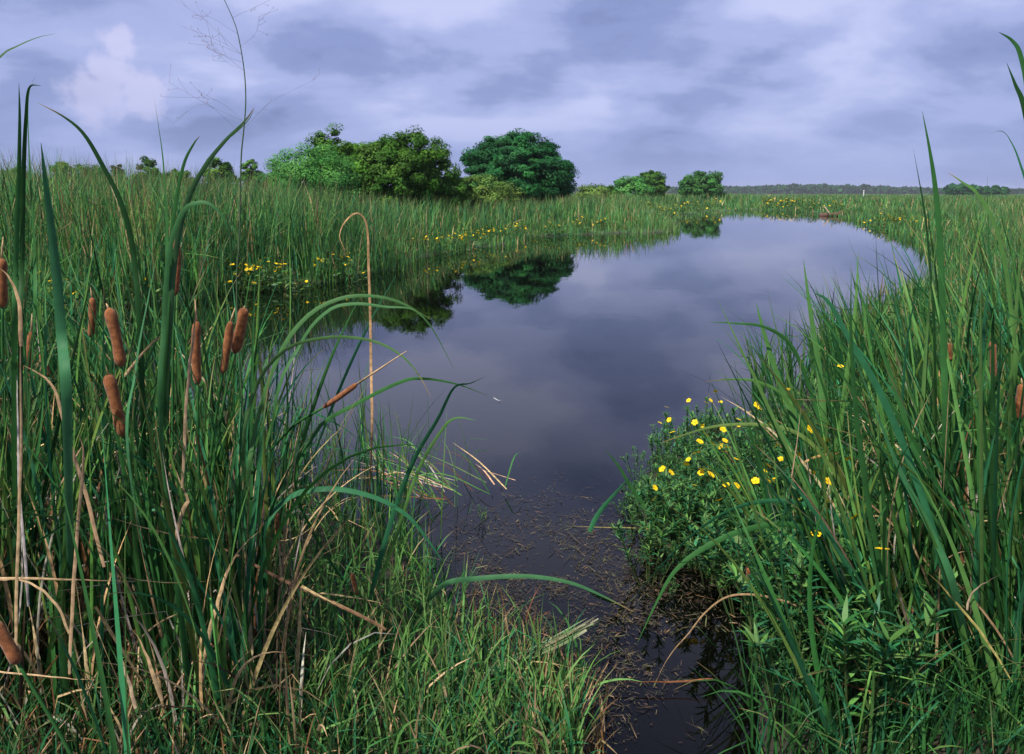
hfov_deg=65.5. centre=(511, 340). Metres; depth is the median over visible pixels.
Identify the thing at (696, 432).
leafy herb
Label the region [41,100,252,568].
cattail
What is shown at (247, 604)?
cattail
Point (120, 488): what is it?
cattail
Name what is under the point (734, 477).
flowering herb
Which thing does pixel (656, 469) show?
leafy herb
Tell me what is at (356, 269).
flower clump
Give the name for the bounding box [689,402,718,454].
flowering herb
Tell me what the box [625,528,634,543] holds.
leafy herb
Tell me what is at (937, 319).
cattail
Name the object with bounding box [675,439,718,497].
flowering herb
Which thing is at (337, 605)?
dead reed
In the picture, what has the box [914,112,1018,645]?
cattail
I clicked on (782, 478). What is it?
flowering herb
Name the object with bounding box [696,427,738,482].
flowering herb
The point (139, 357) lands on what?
dead reed
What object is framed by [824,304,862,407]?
cattail
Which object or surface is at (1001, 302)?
cattail
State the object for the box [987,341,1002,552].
cattail
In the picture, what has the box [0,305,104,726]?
cattail
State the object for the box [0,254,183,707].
cattail
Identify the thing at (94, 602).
cattail
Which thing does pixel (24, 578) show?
dead reed
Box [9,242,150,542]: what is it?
cattail
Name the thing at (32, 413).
cattail
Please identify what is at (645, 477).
leafy herb
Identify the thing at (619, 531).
flowering herb
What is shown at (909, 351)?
cattail
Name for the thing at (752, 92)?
sky
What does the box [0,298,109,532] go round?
cattail
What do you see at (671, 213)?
flower clump
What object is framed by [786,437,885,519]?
flowering herb
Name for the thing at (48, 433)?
cattail
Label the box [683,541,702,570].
leafy herb
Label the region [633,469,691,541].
flowering herb
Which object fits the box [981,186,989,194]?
distant tree
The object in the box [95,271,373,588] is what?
cattail
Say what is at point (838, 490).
flowering herb
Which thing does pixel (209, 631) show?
dead reed
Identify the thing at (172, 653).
cattail
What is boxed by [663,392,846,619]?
cattail
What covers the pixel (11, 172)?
distant tree
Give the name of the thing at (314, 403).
cattail
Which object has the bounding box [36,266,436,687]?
cattail
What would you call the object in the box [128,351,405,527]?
cattail
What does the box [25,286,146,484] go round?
cattail
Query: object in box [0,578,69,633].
dead reed
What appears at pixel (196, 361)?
cattail
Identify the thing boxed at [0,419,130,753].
cattail
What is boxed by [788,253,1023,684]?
cattail
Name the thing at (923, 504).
cattail
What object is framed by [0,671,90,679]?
dead reed
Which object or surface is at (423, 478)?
reed pile
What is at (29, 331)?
cattail
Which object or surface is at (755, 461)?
leafy herb
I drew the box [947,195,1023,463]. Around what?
cattail
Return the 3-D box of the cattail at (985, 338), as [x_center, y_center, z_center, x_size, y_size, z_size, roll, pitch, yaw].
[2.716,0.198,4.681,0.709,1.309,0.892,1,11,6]
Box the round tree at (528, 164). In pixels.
[459,128,581,205]
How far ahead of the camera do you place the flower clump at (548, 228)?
33.53 m
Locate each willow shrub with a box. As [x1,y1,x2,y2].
[460,176,483,210]
[469,173,525,210]
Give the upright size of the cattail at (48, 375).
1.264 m
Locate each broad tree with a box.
[301,123,355,190]
[329,125,462,216]
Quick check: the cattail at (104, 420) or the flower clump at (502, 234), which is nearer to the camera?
the cattail at (104, 420)
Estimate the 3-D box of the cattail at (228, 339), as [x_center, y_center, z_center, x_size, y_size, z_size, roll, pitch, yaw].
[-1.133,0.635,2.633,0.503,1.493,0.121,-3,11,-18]
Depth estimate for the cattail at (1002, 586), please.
2.44 m
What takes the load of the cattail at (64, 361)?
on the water
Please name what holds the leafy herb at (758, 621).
on the ground at (781, 742)
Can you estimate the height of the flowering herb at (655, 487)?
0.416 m
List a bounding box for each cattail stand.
[0,229,287,445]
[724,213,1023,437]
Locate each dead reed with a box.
[0,268,22,345]
[0,577,111,580]
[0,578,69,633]
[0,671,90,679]
[8,344,29,605]
[14,346,22,644]
[23,365,105,566]
[68,436,84,673]
[123,662,136,708]
[124,330,166,376]
[127,622,163,700]
[172,463,189,539]
[181,311,195,487]
[183,532,385,630]
[202,533,256,686]
[578,526,674,533]
[592,678,712,683]
[658,593,853,676]
[927,572,1011,681]
[966,572,1005,609]
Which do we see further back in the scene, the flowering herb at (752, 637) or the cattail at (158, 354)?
the cattail at (158, 354)
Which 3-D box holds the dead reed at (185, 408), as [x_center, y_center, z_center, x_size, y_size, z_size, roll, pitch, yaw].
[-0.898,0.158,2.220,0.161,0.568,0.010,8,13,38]
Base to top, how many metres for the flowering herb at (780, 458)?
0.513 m
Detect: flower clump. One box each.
[30,276,135,313]
[78,274,195,304]
[194,260,277,292]
[220,261,325,291]
[227,257,309,291]
[297,254,381,281]
[305,252,383,274]
[408,234,456,254]
[433,232,464,245]
[433,233,480,252]
[457,231,501,247]
[469,228,503,241]
[475,228,506,240]
[487,227,525,241]
[507,222,537,236]
[537,222,570,236]
[565,221,597,233]
[590,218,623,230]
[656,209,683,219]
[667,205,694,214]
[681,201,713,210]
[704,198,731,209]
[750,197,773,207]
[761,198,785,208]
[772,198,795,209]
[783,198,807,207]
[791,201,827,211]
[820,201,847,212]
[857,212,886,225]
[872,215,900,228]
[877,216,914,229]
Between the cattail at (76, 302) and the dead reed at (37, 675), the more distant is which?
the cattail at (76, 302)
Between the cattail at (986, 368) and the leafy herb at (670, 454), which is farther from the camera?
the leafy herb at (670, 454)
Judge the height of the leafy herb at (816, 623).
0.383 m
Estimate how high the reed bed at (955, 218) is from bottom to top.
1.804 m
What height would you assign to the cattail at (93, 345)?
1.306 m
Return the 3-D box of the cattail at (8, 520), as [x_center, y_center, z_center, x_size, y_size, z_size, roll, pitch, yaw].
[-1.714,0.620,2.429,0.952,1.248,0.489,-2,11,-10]
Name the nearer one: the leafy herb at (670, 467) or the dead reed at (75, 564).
the dead reed at (75, 564)
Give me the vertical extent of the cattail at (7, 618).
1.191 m
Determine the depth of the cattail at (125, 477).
2.58 m
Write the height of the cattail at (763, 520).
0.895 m
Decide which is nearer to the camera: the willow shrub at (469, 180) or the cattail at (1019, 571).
the cattail at (1019, 571)
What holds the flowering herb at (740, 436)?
on the ground at (781, 742)
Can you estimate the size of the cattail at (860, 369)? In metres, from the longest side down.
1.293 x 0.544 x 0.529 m
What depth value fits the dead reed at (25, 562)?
2.13 m
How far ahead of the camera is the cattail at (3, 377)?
2.41 m
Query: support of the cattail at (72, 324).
on the ground at (781, 742)
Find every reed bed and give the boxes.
[0,143,747,366]
[564,193,1023,209]
[744,194,1023,439]
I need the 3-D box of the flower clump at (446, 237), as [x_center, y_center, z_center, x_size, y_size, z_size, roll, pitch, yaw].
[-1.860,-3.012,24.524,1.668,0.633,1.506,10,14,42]
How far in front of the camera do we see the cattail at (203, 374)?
4.63 m
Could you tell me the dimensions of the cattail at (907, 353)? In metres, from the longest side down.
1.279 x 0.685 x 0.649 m
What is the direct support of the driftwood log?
in the water
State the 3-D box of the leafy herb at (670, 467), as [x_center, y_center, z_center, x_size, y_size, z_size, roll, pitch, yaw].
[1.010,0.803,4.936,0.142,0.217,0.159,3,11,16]
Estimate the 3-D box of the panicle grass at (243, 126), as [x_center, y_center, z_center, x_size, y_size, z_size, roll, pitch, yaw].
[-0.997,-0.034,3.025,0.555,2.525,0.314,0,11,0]
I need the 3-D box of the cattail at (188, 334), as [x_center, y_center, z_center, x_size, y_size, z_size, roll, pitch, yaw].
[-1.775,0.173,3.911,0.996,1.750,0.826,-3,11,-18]
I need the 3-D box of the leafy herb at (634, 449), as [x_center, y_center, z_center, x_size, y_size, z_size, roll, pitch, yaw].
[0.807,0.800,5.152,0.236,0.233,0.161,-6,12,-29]
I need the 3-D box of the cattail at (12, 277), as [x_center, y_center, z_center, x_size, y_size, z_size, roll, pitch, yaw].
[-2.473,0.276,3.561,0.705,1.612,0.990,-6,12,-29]
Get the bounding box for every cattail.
[0,34,51,57]
[0,200,170,516]
[0,220,30,478]
[0,223,284,513]
[0,228,114,521]
[0,232,91,432]
[0,237,80,627]
[0,238,133,612]
[0,240,117,521]
[0,245,95,506]
[0,247,118,608]
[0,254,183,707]
[0,266,51,415]
[0,268,81,459]
[0,270,39,408]
[0,280,130,635]
[0,285,170,598]
[0,288,146,634]
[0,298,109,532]
[0,298,161,631]
[0,299,37,489]
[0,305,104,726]
[0,311,70,424]
[0,315,201,606]
[0,316,34,589]
[0,321,134,747]
[0,327,192,689]
[0,341,226,740]
[0,372,55,450]
[0,372,190,726]
[0,373,224,658]
[0,376,96,658]
[0,384,74,630]
[0,394,99,704]
[0,403,122,624]
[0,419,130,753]
[0,509,83,525]
[1,295,189,709]
[1,378,124,625]
[1,397,92,635]
[2,247,165,560]
[5,326,194,588]
[5,371,129,739]
[6,220,147,394]
[7,266,72,456]
[8,302,158,574]
[8,359,125,581]
[9,228,232,507]
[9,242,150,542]
[11,74,40,591]
[11,257,140,485]
[19,323,354,708]
[24,259,151,384]
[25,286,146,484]
[27,400,78,627]
[28,237,120,463]
[32,285,161,462]
[36,229,230,400]
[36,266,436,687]
[38,287,95,532]
[38,305,156,599]
[39,283,137,414]
[39,354,123,596]
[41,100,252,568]
[41,145,72,576]
[45,348,286,739]
[48,195,245,466]
[48,271,149,402]
[48,281,303,505]
[50,291,151,449]
[50,381,279,710]
[57,305,191,520]
[70,280,179,452]
[76,278,223,511]
[78,240,237,541]
[80,247,191,480]
[81,308,234,670]
[83,300,244,698]
[90,368,344,746]
[91,359,265,666]
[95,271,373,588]
[103,347,193,726]
[104,303,199,704]
[109,322,227,492]
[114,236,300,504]
[114,302,291,569]
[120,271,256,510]
[121,372,225,645]
[124,312,283,594]
[125,200,232,594]
[125,306,248,656]
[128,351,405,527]
[130,262,255,441]
[132,313,235,570]
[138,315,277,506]
[139,244,326,549]
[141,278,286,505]
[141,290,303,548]
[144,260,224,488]
[146,367,329,615]
[148,318,259,458]
[155,344,303,617]
[159,258,250,478]
[175,226,393,597]
[178,319,248,442]
[184,267,395,566]
[200,275,294,460]
[213,339,338,668]
[241,509,309,603]
[242,294,451,557]
[258,382,313,514]
[259,486,443,565]
[260,403,312,476]
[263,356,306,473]
[275,391,313,459]
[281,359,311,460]
[288,407,318,499]
[294,376,489,610]
[303,424,341,482]
[315,415,354,508]
[321,375,366,520]
[321,426,390,523]
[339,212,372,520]
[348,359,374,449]
[350,404,383,515]
[350,571,380,657]
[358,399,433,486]
[366,394,397,464]
[377,416,446,554]
[414,574,630,616]
[588,449,656,534]
[614,410,836,753]
[629,422,856,642]
[656,356,804,587]
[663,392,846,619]
[688,289,868,467]
[691,343,909,676]
[701,373,811,554]
[706,252,858,501]
[713,470,832,637]
[717,321,790,420]
[718,289,1005,739]
[722,237,1023,651]
[722,255,966,625]
[723,348,884,528]
[727,315,848,463]
[729,364,916,667]
[733,391,855,660]
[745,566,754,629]
[749,304,852,495]
[750,412,933,736]
[753,397,865,532]
[754,255,1004,673]
[755,283,1023,593]
[757,336,915,519]
[759,346,907,492]
[762,249,961,552]
[762,390,810,495]
[770,203,1023,552]
[777,298,921,470]
[783,344,844,398]
[786,235,1023,746]
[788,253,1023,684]
[789,382,958,553]
[791,294,848,411]
[792,212,1003,638]
[793,282,889,467]
[793,322,941,548]
[795,253,988,553]
[807,274,1023,717]
[815,293,971,683]
[816,326,876,453]
[817,272,1022,595]
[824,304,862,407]
[832,217,1022,475]
[833,224,1023,720]
[833,297,937,465]
[836,369,946,653]
[837,311,990,581]
[841,330,1021,633]
[841,340,935,594]
[846,304,1006,495]
[849,269,1008,723]
[859,270,955,422]
[861,281,1021,582]
[861,374,1001,502]
[862,274,931,426]
[866,378,1023,535]
[869,186,1023,435]
[871,264,1023,384]
[880,312,1001,553]
[883,190,992,556]
[887,298,973,455]
[888,250,1002,419]
[888,315,1022,575]
[889,264,1005,453]
[890,264,1023,448]
[891,241,1019,406]
[891,299,995,401]
[901,400,1023,727]
[902,241,1021,418]
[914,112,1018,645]
[915,274,1023,494]
[917,276,1017,456]
[919,200,1020,372]
[919,299,1023,537]
[920,421,1023,686]
[923,240,1022,390]
[923,314,1023,439]
[925,296,998,417]
[930,318,1005,450]
[946,315,1023,513]
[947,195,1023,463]
[948,339,1023,477]
[949,340,1023,595]
[950,234,1023,351]
[953,275,1023,511]
[957,388,1023,483]
[959,302,1023,400]
[961,269,998,336]
[962,218,1023,381]
[962,289,1020,396]
[963,378,1023,714]
[968,264,1023,354]
[968,313,1021,390]
[971,305,1023,552]
[973,211,1023,444]
[984,386,1015,577]
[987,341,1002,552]
[989,229,1015,307]
[996,32,1023,177]
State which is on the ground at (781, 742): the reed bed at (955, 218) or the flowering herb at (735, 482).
the flowering herb at (735, 482)
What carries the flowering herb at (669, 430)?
on the ground at (781, 742)
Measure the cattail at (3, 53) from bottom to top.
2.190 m
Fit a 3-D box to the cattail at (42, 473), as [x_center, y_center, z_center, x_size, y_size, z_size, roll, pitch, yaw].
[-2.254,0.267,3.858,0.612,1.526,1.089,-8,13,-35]
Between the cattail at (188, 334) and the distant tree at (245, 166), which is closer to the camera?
the cattail at (188, 334)
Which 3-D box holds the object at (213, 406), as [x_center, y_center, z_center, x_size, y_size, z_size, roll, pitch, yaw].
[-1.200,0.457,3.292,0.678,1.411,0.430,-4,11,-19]
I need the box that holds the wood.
[306,183,1023,193]
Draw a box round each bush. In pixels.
[255,153,303,189]
[264,142,365,206]
[574,183,618,200]
[605,184,622,195]
[612,175,656,198]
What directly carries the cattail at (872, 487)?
on the ground at (781, 742)
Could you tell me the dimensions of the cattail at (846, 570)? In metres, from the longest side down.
1.612 x 0.677 x 0.603 m
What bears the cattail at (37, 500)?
on the ground at (781, 742)
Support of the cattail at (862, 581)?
on the ground at (781, 742)
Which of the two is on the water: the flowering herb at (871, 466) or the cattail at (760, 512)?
the flowering herb at (871, 466)
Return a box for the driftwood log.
[819,207,849,215]
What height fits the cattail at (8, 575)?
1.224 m
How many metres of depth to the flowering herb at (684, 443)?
4.91 m
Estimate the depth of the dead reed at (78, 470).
2.21 m
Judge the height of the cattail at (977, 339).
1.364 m
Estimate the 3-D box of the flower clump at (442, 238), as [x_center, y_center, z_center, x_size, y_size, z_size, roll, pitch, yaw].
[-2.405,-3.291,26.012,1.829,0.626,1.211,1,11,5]
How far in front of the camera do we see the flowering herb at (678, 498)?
3.97 m
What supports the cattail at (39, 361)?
on the ground at (781, 742)
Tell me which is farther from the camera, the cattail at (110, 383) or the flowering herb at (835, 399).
the flowering herb at (835, 399)
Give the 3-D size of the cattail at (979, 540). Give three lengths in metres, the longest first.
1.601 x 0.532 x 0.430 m
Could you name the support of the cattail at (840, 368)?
on the ground at (781, 742)
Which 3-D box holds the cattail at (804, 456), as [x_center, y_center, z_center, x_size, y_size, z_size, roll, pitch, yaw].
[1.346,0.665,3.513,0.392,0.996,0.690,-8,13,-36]
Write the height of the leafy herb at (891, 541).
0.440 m
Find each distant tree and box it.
[0,167,35,179]
[48,161,82,178]
[74,163,115,183]
[110,164,127,178]
[131,155,167,184]
[166,168,193,187]
[203,157,241,185]
[241,159,263,186]
[636,170,669,197]
[676,170,726,199]
[942,183,972,195]
[963,184,983,195]
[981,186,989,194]
[988,185,1000,194]
[999,186,1010,194]
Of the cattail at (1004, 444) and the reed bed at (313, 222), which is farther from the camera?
the reed bed at (313, 222)
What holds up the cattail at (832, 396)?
on the ground at (781, 742)
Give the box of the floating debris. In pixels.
[343,465,745,750]
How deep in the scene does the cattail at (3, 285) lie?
2.52 m
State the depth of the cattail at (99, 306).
4.58 m
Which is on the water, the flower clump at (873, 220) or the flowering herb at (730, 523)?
the flower clump at (873, 220)
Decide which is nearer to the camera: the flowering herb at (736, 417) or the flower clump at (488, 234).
the flowering herb at (736, 417)
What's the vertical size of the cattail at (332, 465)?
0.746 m
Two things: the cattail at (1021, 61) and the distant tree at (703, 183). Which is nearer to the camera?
the cattail at (1021, 61)
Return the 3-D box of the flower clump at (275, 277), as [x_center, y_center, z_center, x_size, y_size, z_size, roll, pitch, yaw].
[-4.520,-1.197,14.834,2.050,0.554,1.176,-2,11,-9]
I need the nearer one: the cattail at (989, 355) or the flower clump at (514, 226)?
the cattail at (989, 355)
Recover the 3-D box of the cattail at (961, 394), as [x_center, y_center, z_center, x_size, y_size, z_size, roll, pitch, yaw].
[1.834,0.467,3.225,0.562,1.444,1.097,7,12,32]
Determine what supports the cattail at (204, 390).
on the ground at (781, 742)
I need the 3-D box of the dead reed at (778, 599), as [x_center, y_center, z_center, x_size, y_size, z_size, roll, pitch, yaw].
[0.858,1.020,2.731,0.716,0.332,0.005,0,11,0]
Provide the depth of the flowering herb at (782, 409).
5.33 m
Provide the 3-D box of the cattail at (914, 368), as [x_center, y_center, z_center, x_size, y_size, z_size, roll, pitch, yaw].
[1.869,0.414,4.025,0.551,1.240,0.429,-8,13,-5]
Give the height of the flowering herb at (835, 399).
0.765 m
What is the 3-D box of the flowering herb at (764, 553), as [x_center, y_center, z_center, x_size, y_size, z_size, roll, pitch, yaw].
[1.017,0.936,2.967,0.444,0.761,0.349,6,12,30]
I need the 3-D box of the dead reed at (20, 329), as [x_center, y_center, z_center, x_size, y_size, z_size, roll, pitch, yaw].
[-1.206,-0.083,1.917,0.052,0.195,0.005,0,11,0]
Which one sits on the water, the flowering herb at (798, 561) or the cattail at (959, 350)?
the flowering herb at (798, 561)
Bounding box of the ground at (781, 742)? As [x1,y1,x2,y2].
[1,194,1023,753]
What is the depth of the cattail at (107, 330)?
3.52 m
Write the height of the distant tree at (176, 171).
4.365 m
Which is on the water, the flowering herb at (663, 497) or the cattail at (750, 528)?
the cattail at (750, 528)
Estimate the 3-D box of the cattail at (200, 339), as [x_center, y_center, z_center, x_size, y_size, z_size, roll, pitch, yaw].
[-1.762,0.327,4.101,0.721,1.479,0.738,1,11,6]
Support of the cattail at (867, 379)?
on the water
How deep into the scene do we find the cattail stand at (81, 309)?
5.53 m
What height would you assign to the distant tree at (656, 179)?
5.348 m
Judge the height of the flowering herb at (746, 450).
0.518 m
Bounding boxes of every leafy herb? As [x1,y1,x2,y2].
[477,504,485,523]
[611,496,626,515]
[620,446,654,476]
[620,502,641,526]
[625,483,647,506]
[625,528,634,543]
[628,467,651,488]
[632,473,644,496]
[632,493,651,521]
[632,546,647,566]
[641,466,681,506]
[651,456,662,483]
[652,450,686,486]
[655,536,671,549]
[657,562,666,578]
[660,459,681,478]
[662,540,676,560]
[663,447,674,461]
[663,454,674,468]
[664,456,682,483]
[664,541,678,557]
[664,577,678,598]
[668,519,695,548]
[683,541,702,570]
[685,418,710,444]
[705,553,718,574]
[741,445,786,495]
[749,593,775,628]
[752,610,767,636]
[755,599,764,625]
[760,605,808,677]
[789,592,835,680]
[843,420,865,463]
[887,526,903,570]
[892,543,909,622]
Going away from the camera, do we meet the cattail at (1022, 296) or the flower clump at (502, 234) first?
the cattail at (1022, 296)
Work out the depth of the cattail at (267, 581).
2.81 m
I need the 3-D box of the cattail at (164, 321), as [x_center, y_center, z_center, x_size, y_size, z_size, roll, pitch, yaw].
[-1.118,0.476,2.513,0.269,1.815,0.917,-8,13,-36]
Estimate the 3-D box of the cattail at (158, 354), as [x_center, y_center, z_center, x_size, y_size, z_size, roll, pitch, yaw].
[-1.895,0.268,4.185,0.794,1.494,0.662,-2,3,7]
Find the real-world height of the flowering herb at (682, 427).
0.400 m
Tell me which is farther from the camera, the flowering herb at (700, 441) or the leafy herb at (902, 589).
the flowering herb at (700, 441)
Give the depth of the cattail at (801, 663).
2.44 m
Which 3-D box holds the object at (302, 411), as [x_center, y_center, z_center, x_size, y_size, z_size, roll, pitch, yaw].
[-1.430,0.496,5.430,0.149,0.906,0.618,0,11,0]
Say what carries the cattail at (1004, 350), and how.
on the ground at (781, 742)
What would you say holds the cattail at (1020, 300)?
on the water
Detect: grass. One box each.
[0,401,388,753]
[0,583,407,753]
[161,0,319,425]
[225,358,491,538]
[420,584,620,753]
[652,353,1023,753]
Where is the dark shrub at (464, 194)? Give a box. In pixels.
[444,169,473,211]
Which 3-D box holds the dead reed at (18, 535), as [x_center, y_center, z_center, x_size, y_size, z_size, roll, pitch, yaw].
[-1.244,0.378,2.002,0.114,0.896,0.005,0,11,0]
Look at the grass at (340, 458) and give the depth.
4.54 m
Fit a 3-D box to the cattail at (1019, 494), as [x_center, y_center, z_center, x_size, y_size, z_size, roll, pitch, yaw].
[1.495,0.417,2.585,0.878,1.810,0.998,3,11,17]
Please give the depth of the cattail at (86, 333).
5.05 m
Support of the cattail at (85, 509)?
on the ground at (781, 742)
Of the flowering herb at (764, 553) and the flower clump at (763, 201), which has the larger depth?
the flower clump at (763, 201)
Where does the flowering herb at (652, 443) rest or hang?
on the ground at (781, 742)
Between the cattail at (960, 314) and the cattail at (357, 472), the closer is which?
the cattail at (960, 314)
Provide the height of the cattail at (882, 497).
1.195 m
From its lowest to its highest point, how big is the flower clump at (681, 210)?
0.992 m
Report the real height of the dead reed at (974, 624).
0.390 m
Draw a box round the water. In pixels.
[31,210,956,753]
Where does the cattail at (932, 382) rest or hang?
on the ground at (781, 742)
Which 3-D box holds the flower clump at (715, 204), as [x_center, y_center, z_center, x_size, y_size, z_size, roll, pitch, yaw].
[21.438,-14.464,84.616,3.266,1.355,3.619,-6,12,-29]
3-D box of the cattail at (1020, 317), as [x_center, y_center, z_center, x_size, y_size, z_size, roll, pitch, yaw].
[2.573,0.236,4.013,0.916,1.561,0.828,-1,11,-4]
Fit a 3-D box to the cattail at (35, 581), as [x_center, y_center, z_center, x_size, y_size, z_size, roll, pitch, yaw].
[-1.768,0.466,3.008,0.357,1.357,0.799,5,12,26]
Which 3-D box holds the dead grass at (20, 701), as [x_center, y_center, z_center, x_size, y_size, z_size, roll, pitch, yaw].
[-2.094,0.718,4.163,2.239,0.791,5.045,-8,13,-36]
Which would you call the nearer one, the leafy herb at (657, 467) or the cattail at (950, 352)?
the cattail at (950, 352)
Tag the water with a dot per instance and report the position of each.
(585, 354)
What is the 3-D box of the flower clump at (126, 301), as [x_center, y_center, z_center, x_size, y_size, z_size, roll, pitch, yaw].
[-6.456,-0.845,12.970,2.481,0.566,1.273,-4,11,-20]
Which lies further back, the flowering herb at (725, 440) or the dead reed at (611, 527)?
the flowering herb at (725, 440)
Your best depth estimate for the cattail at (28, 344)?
2.84 m
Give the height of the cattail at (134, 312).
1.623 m
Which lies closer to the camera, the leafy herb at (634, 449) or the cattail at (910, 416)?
the cattail at (910, 416)
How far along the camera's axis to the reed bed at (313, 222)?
16.44 m
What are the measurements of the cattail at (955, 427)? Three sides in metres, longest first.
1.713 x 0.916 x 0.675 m
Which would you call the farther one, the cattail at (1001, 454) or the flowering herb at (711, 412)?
the flowering herb at (711, 412)
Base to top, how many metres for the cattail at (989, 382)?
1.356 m
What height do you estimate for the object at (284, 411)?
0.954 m
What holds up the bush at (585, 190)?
on the ground at (781, 742)
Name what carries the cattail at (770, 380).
on the ground at (781, 742)
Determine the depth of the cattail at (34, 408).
3.00 m
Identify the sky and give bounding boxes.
[0,0,1023,188]
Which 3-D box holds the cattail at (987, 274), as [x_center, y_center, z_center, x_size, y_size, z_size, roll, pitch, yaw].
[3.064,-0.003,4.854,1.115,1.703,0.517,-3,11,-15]
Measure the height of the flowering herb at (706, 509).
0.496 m
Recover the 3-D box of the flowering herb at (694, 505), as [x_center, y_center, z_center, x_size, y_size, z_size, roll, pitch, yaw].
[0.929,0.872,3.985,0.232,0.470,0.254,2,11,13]
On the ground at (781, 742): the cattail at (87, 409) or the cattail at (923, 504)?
the cattail at (87, 409)
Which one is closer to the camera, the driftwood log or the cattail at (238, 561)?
the cattail at (238, 561)
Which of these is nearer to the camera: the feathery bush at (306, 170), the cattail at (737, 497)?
the cattail at (737, 497)
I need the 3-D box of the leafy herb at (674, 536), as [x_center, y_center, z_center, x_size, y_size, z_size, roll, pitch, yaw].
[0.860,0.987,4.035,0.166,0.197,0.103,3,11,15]
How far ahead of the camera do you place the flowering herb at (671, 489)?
4.23 m
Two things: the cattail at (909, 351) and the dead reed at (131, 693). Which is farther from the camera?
the cattail at (909, 351)
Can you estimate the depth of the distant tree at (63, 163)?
75.80 m
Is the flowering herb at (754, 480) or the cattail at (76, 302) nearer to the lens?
the flowering herb at (754, 480)
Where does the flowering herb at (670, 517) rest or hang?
on the ground at (781, 742)
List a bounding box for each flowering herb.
[608,498,694,585]
[623,485,671,551]
[628,474,674,529]
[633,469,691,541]
[643,466,679,534]
[647,421,673,471]
[649,417,681,467]
[655,462,708,555]
[656,431,686,481]
[658,485,719,548]
[660,406,686,455]
[660,457,706,518]
[661,398,712,454]
[661,451,725,545]
[665,471,736,550]
[669,424,724,468]
[674,468,733,541]
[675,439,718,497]
[676,470,719,550]
[677,419,712,453]
[677,442,736,505]
[682,432,724,480]
[683,498,744,588]
[687,505,789,614]
[688,390,738,442]
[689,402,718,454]
[690,424,714,461]
[692,426,769,485]
[692,451,746,480]
[694,446,751,518]
[694,482,745,525]
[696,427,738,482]
[696,467,743,530]
[697,482,757,568]
[698,477,786,577]
[699,398,722,452]
[706,401,733,445]
[710,438,745,483]
[715,457,765,519]
[721,418,752,465]
[722,531,883,733]
[723,486,776,566]
[724,402,775,469]
[727,465,757,495]
[728,498,846,671]
[729,439,771,488]
[730,411,764,473]
[730,463,786,519]
[732,469,777,533]
[732,478,792,548]
[733,444,778,504]
[736,477,913,644]
[744,423,774,498]
[746,406,768,454]
[751,421,817,508]
[756,514,964,705]
[757,456,782,511]
[757,471,843,592]
[762,397,811,441]
[765,498,874,671]
[766,443,826,519]
[770,453,858,568]
[771,425,844,513]
[773,388,831,477]
[774,448,911,562]
[783,456,894,556]
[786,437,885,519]
[807,437,906,532]
[808,364,871,452]
[812,378,875,441]
[814,547,958,753]
[836,442,922,544]
[866,477,1002,613]
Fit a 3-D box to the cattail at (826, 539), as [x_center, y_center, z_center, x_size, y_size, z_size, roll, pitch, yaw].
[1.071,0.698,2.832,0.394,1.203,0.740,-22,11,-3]
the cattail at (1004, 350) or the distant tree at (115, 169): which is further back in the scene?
the distant tree at (115, 169)
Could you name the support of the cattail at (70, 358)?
on the ground at (781, 742)
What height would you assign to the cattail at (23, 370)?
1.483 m
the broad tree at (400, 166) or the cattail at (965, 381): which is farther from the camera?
the broad tree at (400, 166)
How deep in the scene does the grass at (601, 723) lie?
2.82 m
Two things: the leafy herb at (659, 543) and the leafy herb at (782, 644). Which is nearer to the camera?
the leafy herb at (782, 644)
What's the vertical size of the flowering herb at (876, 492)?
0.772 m
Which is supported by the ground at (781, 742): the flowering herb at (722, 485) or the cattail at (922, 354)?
the flowering herb at (722, 485)
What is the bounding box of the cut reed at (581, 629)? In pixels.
[464,616,598,684]
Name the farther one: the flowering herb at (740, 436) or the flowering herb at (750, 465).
the flowering herb at (740, 436)
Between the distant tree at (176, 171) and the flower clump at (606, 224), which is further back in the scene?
the distant tree at (176, 171)
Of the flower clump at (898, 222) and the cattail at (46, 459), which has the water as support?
the flower clump at (898, 222)
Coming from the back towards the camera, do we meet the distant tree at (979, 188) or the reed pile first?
the distant tree at (979, 188)
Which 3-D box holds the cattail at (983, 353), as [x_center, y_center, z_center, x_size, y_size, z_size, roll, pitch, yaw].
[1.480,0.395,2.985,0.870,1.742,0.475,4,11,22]
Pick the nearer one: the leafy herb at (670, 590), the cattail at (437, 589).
the cattail at (437, 589)
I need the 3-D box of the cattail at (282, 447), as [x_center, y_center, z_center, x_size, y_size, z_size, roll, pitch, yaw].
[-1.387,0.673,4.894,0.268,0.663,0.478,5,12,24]
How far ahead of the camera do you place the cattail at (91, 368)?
3.45 m
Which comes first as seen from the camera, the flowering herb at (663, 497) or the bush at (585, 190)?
the flowering herb at (663, 497)
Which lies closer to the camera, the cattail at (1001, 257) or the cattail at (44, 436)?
the cattail at (44, 436)
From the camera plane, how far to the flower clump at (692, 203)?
77.02 m
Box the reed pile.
[300,437,517,508]
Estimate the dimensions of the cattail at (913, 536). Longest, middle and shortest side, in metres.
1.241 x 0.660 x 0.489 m
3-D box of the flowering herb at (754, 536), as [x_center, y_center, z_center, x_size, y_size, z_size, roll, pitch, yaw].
[1.205,0.885,3.143,0.670,0.767,0.457,1,11,6]

